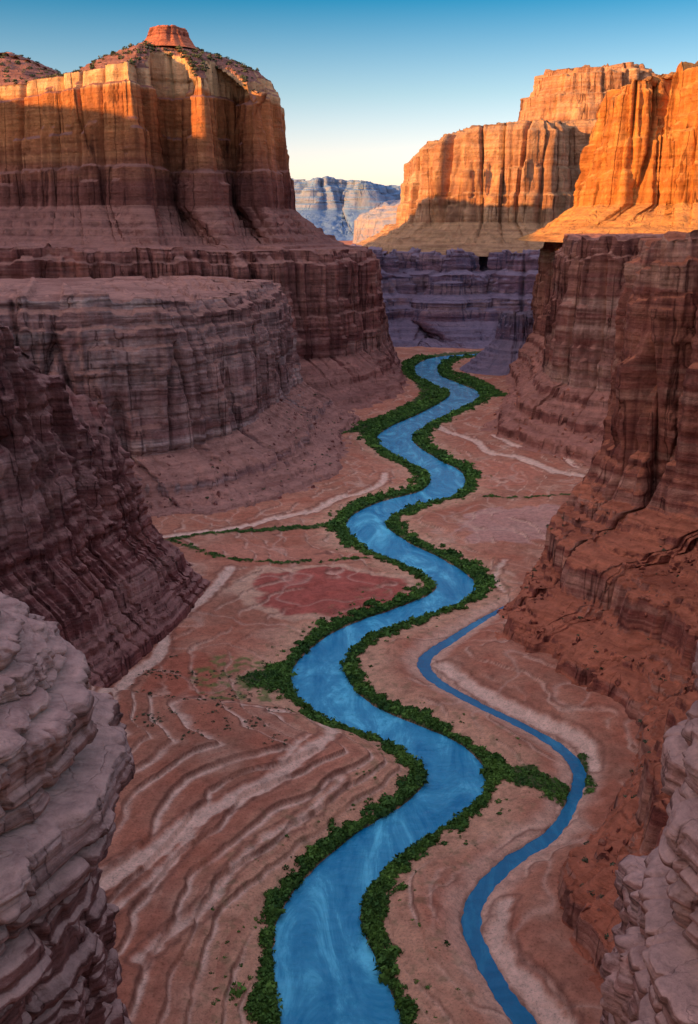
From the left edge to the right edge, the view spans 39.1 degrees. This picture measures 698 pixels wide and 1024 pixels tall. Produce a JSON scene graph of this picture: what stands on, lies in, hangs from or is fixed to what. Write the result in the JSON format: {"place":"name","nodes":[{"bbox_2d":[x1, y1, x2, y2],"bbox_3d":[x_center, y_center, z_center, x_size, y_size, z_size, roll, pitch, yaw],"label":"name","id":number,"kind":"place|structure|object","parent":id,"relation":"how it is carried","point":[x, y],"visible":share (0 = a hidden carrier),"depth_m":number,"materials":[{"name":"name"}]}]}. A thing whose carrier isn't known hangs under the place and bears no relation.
{"place":"outdoors","nodes":[
{"label":"outdoors","id":0,"kind":"place"},
{"bbox_2d":[0,326,210,687],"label":"eroded cliff","id":1,"kind":"structure","parent":0,"point":[71,497],"depth_m":223.10,"materials":[{"name":"stone"}]},
{"bbox_2d":[291,176,400,240],"bbox_3d":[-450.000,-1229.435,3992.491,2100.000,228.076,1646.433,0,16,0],"label":"distant mesa","id":2,"kind":"structure","parent":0,"point":[328,205],"depth_m":3617.76,"materials":[{"name":"stone"}]},
{"bbox_2d":[0,0,697,185],"label":"sky","id":3,"kind":"structure","parent":0,"point":[362,86],"materials":[{"name":"blue"}]},
{"bbox_2d":[89,241,639,1023],"bbox_3d":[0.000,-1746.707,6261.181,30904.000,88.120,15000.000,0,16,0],"label":"ground","id":4,"kind":"structure","parent":0,"point":[197,813],"depth_m":185.82,"materials":[{"name":"brown stone"}]},
{"bbox_2d":[0,592,134,1023],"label":"sandstone outcrop","id":5,"kind":"object","parent":4,"relation":"on","point":[67,768],"visible":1,"depth_m":33.41,"materials":[{"name":"stone"}]},
{"bbox_2d":[0,388,357,683],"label":"talus boulders","id":6,"kind":"object","parent":4,"relation":"on","point":[147,621],"visible":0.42,"depth_m":257.08,"materials":[{"name":"stone"}]},
{"bbox_2d":[0,275,360,517],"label":"sandstone mesa","id":7,"kind":"structure","parent":4,"relation":"on","point":[179,368],"depth_m":372.02,"materials":[{"name":"brown stone"}]},
{"bbox_2d":[0,242,409,411],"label":"canyon bench","id":8,"kind":"object","parent":4,"relation":"on","point":[350,360],"visible":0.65,"depth_m":574.91,"materials":[{"name":"stone"}]},
{"bbox_2d":[0,42,345,250],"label":"sandstone butte","id":9,"kind":"object","parent":8,"relation":"on","point":[158,148],"visible":0.94,"depth_m":599.80,"materials":[{"name":"brown stone"}]},
{"bbox_2d":[143,25,199,50],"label":"summit caprock","id":10,"kind":"structure","parent":9,"relation":"on","point":[171,35],"depth_m":627.68,"materials":[{"name":"red stone"}]},
{"bbox_2d":[0,40,697,939],"bbox_3d":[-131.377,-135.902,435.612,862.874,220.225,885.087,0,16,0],"label":"desert shrubs","id":11,"kind":"object","parent":4,"relation":"on","point":[170,54],"visible":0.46,"depth_m":599.10,"materials":[{"name":"green plant"}]},
{"bbox_2d":[170,353,596,1023],"bbox_3d":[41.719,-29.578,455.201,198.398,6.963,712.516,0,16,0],"label":"riverside vegetation","id":12,"kind":"object","parent":4,"relation":"on","point":[262,999],"visible":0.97,"depth_m":210.56,"materials":[{"name":"green plant"}]},
{"bbox_2d":[351,244,539,348],"bbox_3d":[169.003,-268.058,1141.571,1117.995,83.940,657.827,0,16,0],"label":"canyon back wall","id":13,"kind":"structure","parent":4,"relation":"on","point":[457,298],"depth_m":886.98,"materials":[{"name":"stone"}]},
{"bbox_2d":[364,118,596,255],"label":"sandstone mesa","id":14,"kind":"structure","parent":13,"relation":"on","point":[483,190],"depth_m":996.19,"materials":[{"name":"orange stone"}]},
{"bbox_2d":[518,62,657,121],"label":"mesa upper tier","id":15,"kind":"object","parent":14,"relation":"on","point":[575,93],"visible":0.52,"depth_m":1142.32,"materials":[{"name":"orange stone"}]},
{"bbox_2d":[460,310,533,375],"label":"buttress","id":16,"kind":"object","parent":4,"relation":"on","point":[497,355],"visible":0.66,"depth_m":691.34,"materials":[{"name":"stone"}]},
{"bbox_2d":[417,606,586,1023],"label":"creek","id":17,"kind":"structure","parent":4,"relation":"on","point":[514,1009],"depth_m":163.40,"materials":[{"name":"liquid"}]},
{"bbox_2d":[484,337,697,978],"bbox_3d":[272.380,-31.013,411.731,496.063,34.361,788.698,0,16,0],"label":"talus boulders","id":18,"kind":"object","parent":4,"relation":"on","point":[602,841],"visible":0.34,"depth_m":218.06,"materials":[{"name":"red stone"}]},
{"bbox_2d":[599,641,697,1023],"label":"sandstone outcrop","id":19,"kind":"object","parent":4,"relation":"on","point":[649,970],"visible":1,"depth_m":38.25,"materials":[{"name":"brown stone"}]},
{"bbox_2d":[356,224,393,245],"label":"distant hill","id":20,"kind":"structure","parent":0,"point":[373,237],"depth_m":1813.67,"materials":[{"name":"orange stone"}]},
{"bbox_2d":[353,199,400,243],"bbox_3d":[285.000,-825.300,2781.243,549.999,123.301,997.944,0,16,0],"label":"distant mesa","id":21,"kind":"structure","parent":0,"point":[374,220],"depth_m":2435.79,"materials":[{"name":"stone"}]},
{"bbox_2d":[272,354,485,1023],"bbox_3d":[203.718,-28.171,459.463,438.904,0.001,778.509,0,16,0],"label":"river","id":22,"kind":"structure","parent":0,"point":[324,967],"depth_m":179.79,"materials":[{"name":"liquid"}]},
{"bbox_2d":[481,233,663,466],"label":"canyon cliff","id":23,"kind":"structure","parent":0,"point":[579,284],"depth_m":450.70,"materials":[{"name":"brown stone"}]},
{"bbox_2d":[495,230,697,992],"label":"red cliff","id":24,"kind":"structure","parent":0,"point":[645,458],"depth_m":236.93,"materials":[{"name":"stone"}]},
{"bbox_2d":[517,61,697,241],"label":"orange cliff","id":25,"kind":"structure","parent":0,"point":[638,164],"depth_m":594.74,"materials":[{"name":"stone"}]}
]}

